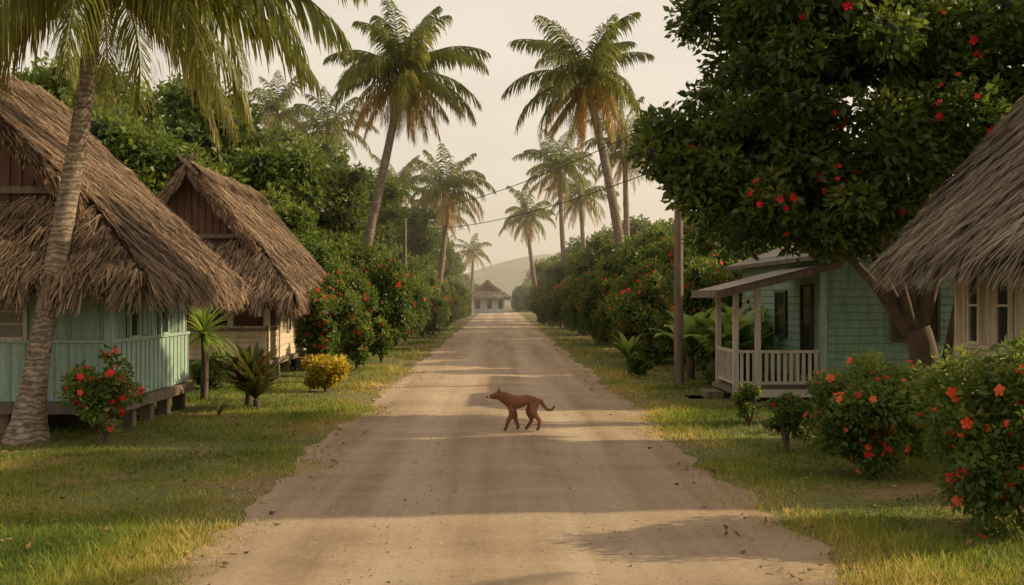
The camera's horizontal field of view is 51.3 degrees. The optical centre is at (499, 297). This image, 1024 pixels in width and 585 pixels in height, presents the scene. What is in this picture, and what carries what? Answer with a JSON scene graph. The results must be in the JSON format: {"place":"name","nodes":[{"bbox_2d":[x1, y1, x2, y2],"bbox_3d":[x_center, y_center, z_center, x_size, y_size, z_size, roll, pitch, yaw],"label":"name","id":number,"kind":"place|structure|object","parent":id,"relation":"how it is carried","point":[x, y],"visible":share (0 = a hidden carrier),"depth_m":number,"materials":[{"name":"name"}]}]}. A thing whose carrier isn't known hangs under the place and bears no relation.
{"place":"outdoors","nodes":[
{"label":"outdoors","id":0,"kind":"place"},
{"bbox_2d":[131,313,862,584],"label":"dirt road","id":1,"kind":"structure","parent":0,"point":[699,539],"depth_m":9.26,"materials":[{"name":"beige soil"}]},
{"bbox_2d":[486,387,554,430],"bbox_3d":[0.286,1.482,14.153,0.918,0.570,0.241,0,0,0],"label":"brown dog","id":2,"kind":"object","parent":1,"relation":"on","point":[511,403],"visible":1,"depth_m":14.08},
{"bbox_2d":[466,254,555,303],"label":"hills","id":3,"kind":"structure","parent":0,"point":[507,277],"depth_m":327.49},
{"bbox_2d":[0,304,1023,584],"bbox_3d":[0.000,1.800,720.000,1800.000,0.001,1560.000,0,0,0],"label":"ground","id":4,"kind":"structure","parent":0,"point":[828,504],"depth_m":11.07,"materials":[{"name":"green plant"}]},
{"bbox_2d":[10,50,134,119],"bbox_3d":[-14.654,-3.067,35.776,6.210,10.074,7.181,0,0,0],"label":"broadleaf tree","id":5,"kind":"object","parent":4,"relation":"on","point":[45,78],"visible":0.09,"depth_m":34.23,"materials":[{"name":"green plant"}]},
{"bbox_2d":[0,382,193,434],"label":"floor and posts","id":6,"kind":"structure","parent":4,"relation":"on","point":[57,413],"depth_m":15.15,"materials":[{"name":"brown wood"}]},
{"bbox_2d":[0,293,189,402],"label":"walls","id":7,"kind":"structure","parent":6,"relation":"on","point":[156,360],"depth_m":13.95,"materials":[{"name":"green paint"}]},
{"bbox_2d":[0,295,169,340],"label":"windows","id":8,"kind":"structure","parent":7,"relation":"attached to","point":[12,328],"depth_m":13.92,"materials":[{"name":"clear glass"}]},
{"bbox_2d":[0,84,230,291],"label":"roof underlay","id":9,"kind":"object","parent":7,"relation":"on","point":[129,256],"visible":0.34,"depth_m":14.14,"materials":[{"name":"brown wicker"}]},
{"bbox_2d":[0,142,87,198],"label":"gable","id":10,"kind":"structure","parent":9,"relation":"on","point":[16,182],"depth_m":14.25,"materials":[{"name":"brown wood"}]},
{"bbox_2d":[0,72,250,321],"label":"thatch roof","id":11,"kind":"structure","parent":9,"relation":"on","point":[120,280],"depth_m":13.97,"materials":[{"name":"brown wicker"}]},
{"bbox_2d":[23,59,181,131],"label":"broadleaf tree","id":12,"kind":"object","parent":4,"relation":"on","point":[153,117],"visible":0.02,"depth_m":43.31,"materials":[{"name":"green plant"}]},
{"bbox_2d":[54,343,153,443],"bbox_3d":[-4.811,1.191,13.039,0.966,1.255,1.098,0,0,0],"label":"hibiscus bush","id":13,"kind":"object","parent":4,"relation":"on","point":[92,392],"visible":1,"depth_m":12.89,"materials":[{"name":"green plant"}]},
{"bbox_2d":[62,94,249,197],"bbox_3d":[-11.225,-2.148,32.312,6.248,8.139,5.661,0,0,-44],"label":"broadleaf tree","id":14,"kind":"object","parent":4,"relation":"on","point":[142,153],"visible":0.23,"depth_m":30.59,"materials":[{"name":"green plant"}]},
{"bbox_2d":[0,0,367,445],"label":"coconut palm","id":15,"kind":"object","parent":4,"relation":"on","point":[22,22],"visible":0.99,"depth_m":13.08,"materials":[{"name":"green plant"}]},
{"bbox_2d":[187,302,233,400],"bbox_3d":[-5.157,0.929,18.576,1.273,1.789,1.283,0,0,0],"label":"dragon tree","id":16,"kind":"object","parent":4,"relation":"on","point":[202,322],"visible":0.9,"depth_m":18.54,"materials":[{"name":"green plant"}]},
{"bbox_2d":[189,349,236,387],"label":"garden shrub","id":17,"kind":"object","parent":4,"relation":"on","point":[195,370],"visible":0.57,"depth_m":20.72,"materials":[{"name":"green plant"}]},
{"bbox_2d":[150,71,284,174],"bbox_3d":[-10.481,-3.070,38.144,5.581,10.081,5.957,0,0,20],"label":"broadleaf tree","id":18,"kind":"object","parent":4,"relation":"on","point":[191,121],"visible":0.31,"depth_m":36.70,"materials":[{"name":"green plant"}]},
{"bbox_2d":[199,340,288,406],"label":"cordyline plant","id":19,"kind":"object","parent":4,"relation":"on","point":[248,398],"visible":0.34,"depth_m":17.40,"materials":[{"name":"green plant"}]},
{"bbox_2d":[187,305,307,378],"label":"walls","id":20,"kind":"structure","parent":4,"relation":"on","point":[244,330],"depth_m":24.32,"materials":[{"name":"beige paint"}]},
{"bbox_2d":[162,166,322,304],"bbox_3d":[-6.925,-1.395,26.600,4.950,3.110,7.200,0,0,0],"label":"roof underlay","id":21,"kind":"object","parent":20,"relation":"on","point":[173,194],"visible":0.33,"depth_m":23.98,"materials":[{"name":"brown wicker"}]},
{"bbox_2d":[166,153,255,241],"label":"gable","id":22,"kind":"structure","parent":21,"relation":"on","point":[191,206],"depth_m":24.05,"materials":[{"name":"brown wood"}]},
{"bbox_2d":[155,159,332,319],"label":"thatch roof","id":23,"kind":"structure","parent":21,"relation":"on","point":[283,300],"depth_m":23.72,"materials":[{"name":"brown wicker"}]},
{"bbox_2d":[208,306,304,348],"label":"windows and door","id":24,"kind":"structure","parent":20,"relation":"attached to","point":[289,324],"depth_m":24.93,"materials":[{"name":"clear glass"}]},
{"bbox_2d":[213,340,301,407],"bbox_3d":[-3.872,1.274,17.272,1.646,1.134,1.594,0,0,-24],"label":"cordyline plant","id":25,"kind":"object","parent":4,"relation":"on","point":[256,381],"visible":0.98,"depth_m":17.10,"materials":[{"name":"green plant"}]},
{"bbox_2d":[214,140,334,245],"bbox_3d":[-8.221,-1.658,35.808,5.192,7.154,5.317,0,0,0],"label":"broadleaf tree","id":26,"kind":"object","parent":4,"relation":"on","point":[274,177],"visible":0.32,"depth_m":34.82,"materials":[{"name":"green plant"}]},
{"bbox_2d":[238,70,319,139],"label":"coconut palm","id":27,"kind":"object","parent":4,"relation":"on","point":[269,111],"visible":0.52,"depth_m":54.59,"materials":[{"name":"green plant"}]},
{"bbox_2d":[258,117,350,172],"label":"broadleaf tree","id":28,"kind":"object","parent":4,"relation":"on","point":[281,134],"visible":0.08,"depth_m":47.38,"materials":[{"name":"green plant"}]},
{"bbox_2d":[267,199,346,271],"bbox_3d":[-6.510,-0.550,32.482,3.537,4.856,3.314,0,0,-29],"label":"broadleaf tree","id":29,"kind":"object","parent":4,"relation":"on","point":[292,218],"visible":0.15,"depth_m":31.98,"materials":[{"name":"green plant"}]},
{"bbox_2d":[293,284,339,356],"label":"garden shrub","id":30,"kind":"object","parent":4,"relation":"on","point":[317,335],"visible":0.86,"depth_m":24.09,"materials":[{"name":"green plant"}]},
{"bbox_2d":[300,353,350,391],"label":"croton bush","id":31,"kind":"object","parent":4,"relation":"on","point":[326,372],"visible":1,"depth_m":20.11,"materials":[{"name":"yellow plant"}]},
{"bbox_2d":[298,270,364,354],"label":"hibiscus bush","id":32,"kind":"object","parent":4,"relation":"on","point":[346,308],"visible":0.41,"depth_m":27.21,"materials":[{"name":"green plant"}]},
{"bbox_2d":[289,146,374,242],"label":"broadleaf tree","id":33,"kind":"object","parent":4,"relation":"on","point":[347,206],"visible":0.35,"depth_m":41.23,"materials":[{"name":"green plant"}]},
{"bbox_2d":[293,86,379,164],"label":"coconut palm","id":34,"kind":"object","parent":4,"relation":"on","point":[335,123],"visible":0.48,"depth_m":54.79,"materials":[{"name":"green plant"}]},
{"bbox_2d":[313,227,384,271],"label":"broadleaf tree","id":35,"kind":"object","parent":4,"relation":"on","point":[353,252],"visible":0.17,"depth_m":36.71,"materials":[{"name":"green plant"}]},
{"bbox_2d":[323,256,379,357],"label":"hibiscus bush","id":36,"kind":"object","parent":4,"relation":"on","point":[361,285],"visible":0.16,"depth_m":30.80,"materials":[{"name":"green plant"}]},
{"bbox_2d":[338,311,375,369],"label":"garden shrub","id":37,"kind":"object","parent":4,"relation":"on","point":[357,334],"visible":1,"depth_m":26.02,"materials":[{"name":"green plant"}]},
{"bbox_2d":[341,163,411,240],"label":"broadleaf tree","id":38,"kind":"object","parent":4,"relation":"on","point":[392,196],"visible":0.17,"depth_m":49.33,"materials":[{"name":"green plant"}]},
{"bbox_2d":[357,220,401,265],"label":"broadleaf tree","id":39,"kind":"object","parent":4,"relation":"on","point":[381,242],"visible":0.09,"depth_m":45.87,"materials":[{"name":"green plant"}]},
{"bbox_2d":[367,315,403,362],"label":"garden shrub","id":40,"kind":"object","parent":4,"relation":"on","point":[384,342],"visible":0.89,"depth_m":28.84,"materials":[{"name":"green plant"}]},
{"bbox_2d":[354,249,420,345],"bbox_3d":[-3.842,0.102,35.459,2.434,3.482,2.547,0,0,0],"label":"hibiscus bush","id":41,"kind":"object","parent":4,"relation":"on","point":[394,285],"visible":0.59,"depth_m":35.05,"materials":[{"name":"green plant"}]},
{"bbox_2d":[372,153,435,208],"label":"coconut palm","id":42,"kind":"object","parent":4,"relation":"on","point":[404,174],"visible":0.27,"depth_m":63.58,"materials":[{"name":"green plant"}]},
{"bbox_2d":[323,0,490,270],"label":"coconut palm","id":43,"kind":"object","parent":4,"relation":"on","point":[401,90],"visible":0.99,"depth_m":39.49,"materials":[{"name":"green plant"}]},
{"bbox_2d":[403,207,414,267],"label":"utility pole","id":44,"kind":"object","parent":4,"relation":"on","point":[405,244],"visible":0.3,"depth_m":51.92,"materials":[{"name":"brown wood"}]},
{"bbox_2d":[405,124,653,228],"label":"power lines","id":45,"kind":"object","parent":44,"relation":"attached to","point":[531,179],"visible":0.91,"depth_m":29.96,"materials":[{"name":"metal"}]},
{"bbox_2d":[387,240,434,275],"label":"broadleaf tree","id":46,"kind":"object","parent":4,"relation":"on","point":[416,266],"visible":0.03,"depth_m":53.30,"materials":[{"name":"green plant"}]},
{"bbox_2d":[395,265,430,345],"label":"hibiscus bush","id":47,"kind":"object","parent":4,"relation":"on","point":[420,293],"visible":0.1,"depth_m":39.42,"materials":[{"name":"green plant"}]},
{"bbox_2d":[386,204,440,273],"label":"broadleaf tree","id":48,"kind":"object","parent":4,"relation":"on","point":[420,242],"visible":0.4,"depth_m":58.91,"materials":[{"name":"green plant"}]},
{"bbox_2d":[401,272,434,340],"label":"hibiscus bush","id":49,"kind":"object","parent":4,"relation":"on","point":[426,309],"visible":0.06,"depth_m":43.25,"materials":[{"name":"green plant"}]},
{"bbox_2d":[412,271,449,336],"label":"hibiscus bush","id":50,"kind":"object","parent":4,"relation":"on","point":[439,304],"visible":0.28,"depth_m":47.43,"materials":[{"name":"green plant"}]},
{"bbox_2d":[414,195,469,241],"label":"coconut palm","id":51,"kind":"object","parent":4,"relation":"on","point":[441,223],"visible":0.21,"depth_m":79.77,"materials":[{"name":"green plant"}]},
{"bbox_2d":[428,222,459,281],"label":"broadleaf tree","id":52,"kind":"object","parent":4,"relation":"on","point":[449,259],"visible":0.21,"depth_m":73.88,"materials":[{"name":"green plant"}]},
{"bbox_2d":[442,285,459,328],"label":"hibiscus bush","id":53,"kind":"object","parent":4,"relation":"on","point":[454,298],"visible":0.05,"depth_m":59.08,"materials":[{"name":"green plant"}]},
{"bbox_2d":[407,143,495,325],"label":"coconut palm","id":54,"kind":"object","parent":4,"relation":"on","point":[455,180],"visible":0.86,"depth_m":61.56,"materials":[{"name":"green plant"}]},
{"bbox_2d":[445,279,471,324],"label":"hibiscus bush","id":55,"kind":"object","parent":4,"relation":"on","point":[463,292],"visible":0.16,"depth_m":65.52,"materials":[{"name":"green plant"}]},
{"bbox_2d":[452,233,491,314],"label":"coconut palm","id":56,"kind":"object","parent":4,"relation":"on","point":[470,250],"visible":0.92,"depth_m":107.81,"materials":[{"name":"green plant"}]},
{"bbox_2d":[473,299,504,312],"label":"walls","id":57,"kind":"structure","parent":4,"relation":"on","point":[489,306],"depth_m":118.00,"materials":[{"name":"white paint"}]},
{"bbox_2d":[473,282,506,295],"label":"roof underlay","id":58,"kind":"object","parent":57,"relation":"on","point":[478,294],"visible":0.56,"depth_m":117.86,"materials":[{"name":"beige wicker"}]},
{"bbox_2d":[473,280,511,300],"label":"thatch roof","id":59,"kind":"structure","parent":58,"relation":"on","point":[493,297],"depth_m":117.47,"materials":[{"name":"beige wicker"}]},
{"bbox_2d":[458,272,532,311],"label":"distant trees","id":60,"kind":"object","parent":4,"relation":"on","point":[517,301],"depth_m":132.31,"materials":[{"name":"green plant"}]},
{"bbox_2d":[0,370,1023,584],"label":"fallen leaves","id":61,"kind":"object","parent":4,"relation":"on","point":[313,488],"visible":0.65,"depth_m":9.12,"materials":[{"name":"brown plant"}]},
{"bbox_2d":[498,185,555,319],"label":"coconut palm","id":62,"kind":"object","parent":4,"relation":"on","point":[526,223],"visible":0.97,"depth_m":79.57,"materials":[{"name":"green plant"}]},
{"bbox_2d":[534,278,553,324],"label":"hibiscus bush","id":63,"kind":"object","parent":4,"relation":"on","point":[541,307],"visible":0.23,"depth_m":69.55,"materials":[{"name":"green plant"}]},
{"bbox_2d":[528,253,560,293],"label":"broadleaf tree","id":64,"kind":"object","parent":4,"relation":"on","point":[540,277],"visible":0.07,"depth_m":85.48,"materials":[{"name":"green plant"}]},
{"bbox_2d":[512,129,597,328],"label":"coconut palm","id":65,"kind":"object","parent":4,"relation":"on","point":[559,174],"visible":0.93,"depth_m":59.80,"materials":[{"name":"green plant"}]},
{"bbox_2d":[544,275,574,331],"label":"hibiscus bush","id":66,"kind":"object","parent":4,"relation":"on","point":[554,299],"visible":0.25,"depth_m":54.67,"materials":[{"name":"green plant"}]},
{"bbox_2d":[546,247,590,289],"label":"broadleaf tree","id":67,"kind":"object","parent":4,"relation":"on","point":[559,269],"visible":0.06,"depth_m":59.42,"materials":[{"name":"green plant"}]},
{"bbox_2d":[558,278,590,335],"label":"hibiscus bush","id":68,"kind":"object","parent":4,"relation":"on","point":[566,292],"visible":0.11,"depth_m":49.47,"materials":[{"name":"green plant"}]},
{"bbox_2d":[501,12,654,272],"bbox_3d":[2.944,-4.385,40.032,5.744,12.415,5.676,0,0,0],"label":"coconut palm","id":69,"kind":"object","parent":4,"relation":"on","point":[583,79],"visible":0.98,"depth_m":39.59,"materials":[{"name":"green plant"}]},
{"bbox_2d":[545,163,620,249],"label":"coconut palm","id":70,"kind":"object","parent":4,"relation":"on","point":[581,202],"visible":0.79,"depth_m":65.79,"materials":[{"name":"green plant"}]},
{"bbox_2d":[564,268,601,339],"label":"hibiscus bush","id":71,"kind":"object","parent":4,"relation":"on","point":[581,282],"visible":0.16,"depth_m":44.09,"materials":[{"name":"green plant"}]},
{"bbox_2d":[565,223,612,256],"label":"broadleaf tree","id":72,"kind":"object","parent":4,"relation":"on","point":[575,245],"visible":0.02,"depth_m":77.69,"materials":[{"name":"green plant"}]},
{"bbox_2d":[573,270,615,345],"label":"hibiscus bush","id":73,"kind":"object","parent":4,"relation":"on","point":[586,308],"visible":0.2,"depth_m":39.61,"materials":[{"name":"green plant"}]},
{"bbox_2d":[563,231,631,280],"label":"broadleaf tree","id":74,"kind":"object","parent":4,"relation":"on","point":[584,261],"visible":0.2,"depth_m":47.50,"materials":[{"name":"green plant"}]},
{"bbox_2d":[590,274,626,343],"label":"hibiscus bush","id":75,"kind":"object","parent":4,"relation":"on","point":[600,314],"visible":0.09,"depth_m":35.63,"materials":[{"name":"green plant"}]},
{"bbox_2d":[580,96,662,236],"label":"coconut palm","id":76,"kind":"object","parent":4,"relation":"on","point":[613,157],"visible":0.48,"depth_m":49.88,"materials":[{"name":"green plant"}]},
{"bbox_2d":[601,332,644,366],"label":"banana plant","id":77,"kind":"object","parent":4,"relation":"on","point":[629,348],"visible":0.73,"depth_m":27.29,"materials":[{"name":"green plant"}]},
{"bbox_2d":[601,255,665,352],"bbox_3d":[4.356,0.262,32.192,2.072,3.150,2.274,0,0,40],"label":"hibiscus bush","id":78,"kind":"object","parent":4,"relation":"on","point":[649,266],"visible":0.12,"depth_m":32.09,"materials":[{"name":"green plant"}]},
{"bbox_2d":[592,224,684,294],"bbox_3d":[5.360,-0.378,38.064,4.399,4.488,3.717,0,0,-41],"label":"broadleaf tree","id":79,"kind":"object","parent":4,"relation":"on","point":[626,253],"visible":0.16,"depth_m":37.37,"materials":[{"name":"green plant"}]},
{"bbox_2d":[611,213,667,238],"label":"broadleaf tree","id":80,"kind":"object","parent":4,"relation":"on","point":[635,225],"visible":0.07,"depth_m":58.73,"materials":[{"name":"green plant"}]},
{"bbox_2d":[606,270,673,364],"bbox_3d":[4.164,0.582,28.859,2.499,2.741,2.656,0,0,0],"label":"hibiscus bush","id":81,"kind":"object","parent":4,"relation":"on","point":[640,307],"visible":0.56,"depth_m":28.25,"materials":[{"name":"green plant"}]},
{"bbox_2d":[626,351,653,375],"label":"garden shrub","id":82,"kind":"object","parent":4,"relation":"on","point":[635,364],"visible":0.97,"depth_m":24.40,"materials":[{"name":"green plant"}]},
{"bbox_2d":[621,227,715,281],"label":"bush","id":83,"kind":"object","parent":4,"relation":"on","point":[653,250],"visible":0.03,"depth_m":33.62,"materials":[{"name":"green plant"}]},
{"bbox_2d":[646,307,714,378],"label":"banana plant","id":84,"kind":"object","parent":4,"relation":"on","point":[692,345],"visible":0.72,"depth_m":23.39,"materials":[{"name":"green plant"}]},
{"bbox_2d":[674,119,692,384],"bbox_3d":[3.700,-0.950,21.983,1.000,5.703,0.245,0,0,0],"label":"utility pole","id":85,"kind":"object","parent":4,"relation":"on","point":[678,315],"visible":0.6,"depth_m":21.92,"materials":[{"name":"brown weathered wood"}]},
{"bbox_2d":[651,230,737,277],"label":"hibiscus bush","id":86,"kind":"object","parent":4,"relation":"on","point":[666,250],"visible":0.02,"depth_m":29.43,"materials":[{"name":"green plant"}]},
{"bbox_2d":[651,241,742,370],"bbox_3d":[5.006,0.252,26.458,2.456,3.352,2.436,0,0,0],"label":"hibiscus bush","id":87,"kind":"object","parent":4,"relation":"on","point":[699,272],"visible":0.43,"depth_m":25.86,"materials":[{"name":"green plant"}]},
{"bbox_2d":[660,216,734,248],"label":"broadleaf tree","id":88,"kind":"object","parent":4,"relation":"on","point":[685,227],"visible":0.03,"depth_m":42.76,"materials":[{"name":"green plant"}]},
{"bbox_2d":[682,307,766,380],"bbox_3d":[4.907,1.011,22.821,1.815,1.643,2.330,0,0,13],"label":"banana plant","id":89,"kind":"object","parent":4,"relation":"on","point":[710,321],"visible":0.39,"depth_m":22.62,"materials":[{"name":"green plant"}]},
{"bbox_2d":[701,354,751,385],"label":"garden shrub","id":90,"kind":"object","parent":4,"relation":"on","point":[710,375],"visible":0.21,"depth_m":21.30,"materials":[{"name":"green plant"}]},
{"bbox_2d":[691,298,775,364],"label":"banana plant","id":91,"kind":"object","parent":4,"relation":"on","point":[727,309],"visible":0.19,"depth_m":21.65,"materials":[{"name":"green plant"}]},
{"bbox_2d":[698,310,777,380],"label":"banana plant","id":92,"kind":"object","parent":4,"relation":"on","point":[746,327],"visible":0.38,"depth_m":20.89,"materials":[{"name":"green plant"}]},
{"bbox_2d":[730,381,761,425],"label":"garden shrub","id":93,"kind":"object","parent":4,"relation":"on","point":[746,396],"visible":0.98,"depth_m":14.84,"materials":[{"name":"green plant"}]},
{"bbox_2d":[685,290,819,401],"bbox_3d":[4.465,0.920,19.115,2.170,2.100,1.670,0,0,0],"label":"porch","id":94,"kind":"object","parent":4,"relation":"on","point":[727,365],"visible":0.78,"depth_m":18.39,"materials":[{"name":"white wood"}]},
{"bbox_2d":[761,391,815,450],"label":"hibiscus bush","id":95,"kind":"object","parent":4,"relation":"on","point":[789,410],"visible":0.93,"depth_m":12.32,"materials":[{"name":"green plant"}]},
{"bbox_2d":[624,0,1023,409],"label":"flowering shade tree","id":96,"kind":"object","parent":4,"relation":"on","point":[776,161],"visible":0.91,"depth_m":15.05,"materials":[{"name":"green plant"}]},
{"bbox_2d":[742,252,953,397],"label":"walls","id":97,"kind":"structure","parent":4,"relation":"on","point":[851,315],"depth_m":18.39,"materials":[{"name":"green paint"}]},
{"bbox_2d":[691,239,894,298],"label":"roof","id":98,"kind":"structure","parent":97,"relation":"on","point":[759,281],"depth_m":18.44,"materials":[{"name":"metal"}]},
{"bbox_2d":[774,284,939,376],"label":"windows and door","id":99,"kind":"structure","parent":97,"relation":"attached to","point":[806,315],"depth_m":19.23,"materials":[{"name":"black glass"}]},
{"bbox_2d":[798,349,939,481],"bbox_3d":[3.775,1.169,10.707,1.447,1.330,1.540,0,0,0],"label":"hibiscus bush","id":100,"kind":"object","parent":4,"relation":"on","point":[862,409],"visible":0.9,"depth_m":10.41,"materials":[{"name":"green plant"}]},
{"bbox_2d":[889,363,948,456],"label":"hibiscus bush","id":101,"kind":"object","parent":4,"relation":"on","point":[918,449],"depth_m":11.95,"materials":[{"name":"green plant"}]},
{"bbox_2d":[899,329,1023,540],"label":"hibiscus bush","id":102,"kind":"object","parent":4,"relation":"on","point":[983,435],"visible":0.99,"depth_m":7.96,"materials":[{"name":"green plant"}]},
{"bbox_2d":[954,267,1023,409],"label":"walls","id":103,"kind":"structure","parent":4,"relation":"on","point":[987,319],"depth_m":13.16,"materials":[{"name":"beige paint"}]},
{"bbox_2d":[894,114,1023,272],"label":"roof underlay","id":104,"kind":"object","parent":103,"relation":"on","point":[1022,215],"visible":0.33,"depth_m":13.04,"materials":[{"name":"brown wicker"}]},
{"bbox_2d":[866,95,1023,298],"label":"thatch roof","id":105,"kind":"structure","parent":104,"relation":"on","point":[941,255],"depth_m":12.67,"materials":[{"name":"brown wicker"}]},
{"bbox_2d":[966,270,1012,347],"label":"windows","id":106,"kind":"structure","parent":103,"relation":"attached to","point":[1003,312],"depth_m":12.78,"materials":[{"name":"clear glass"}]},
{"bbox_2d":[2,0,1023,273],"label":"sky","id":107,"kind":"structure","parent":0,"point":[489,26],"materials":[{"name":"white"}]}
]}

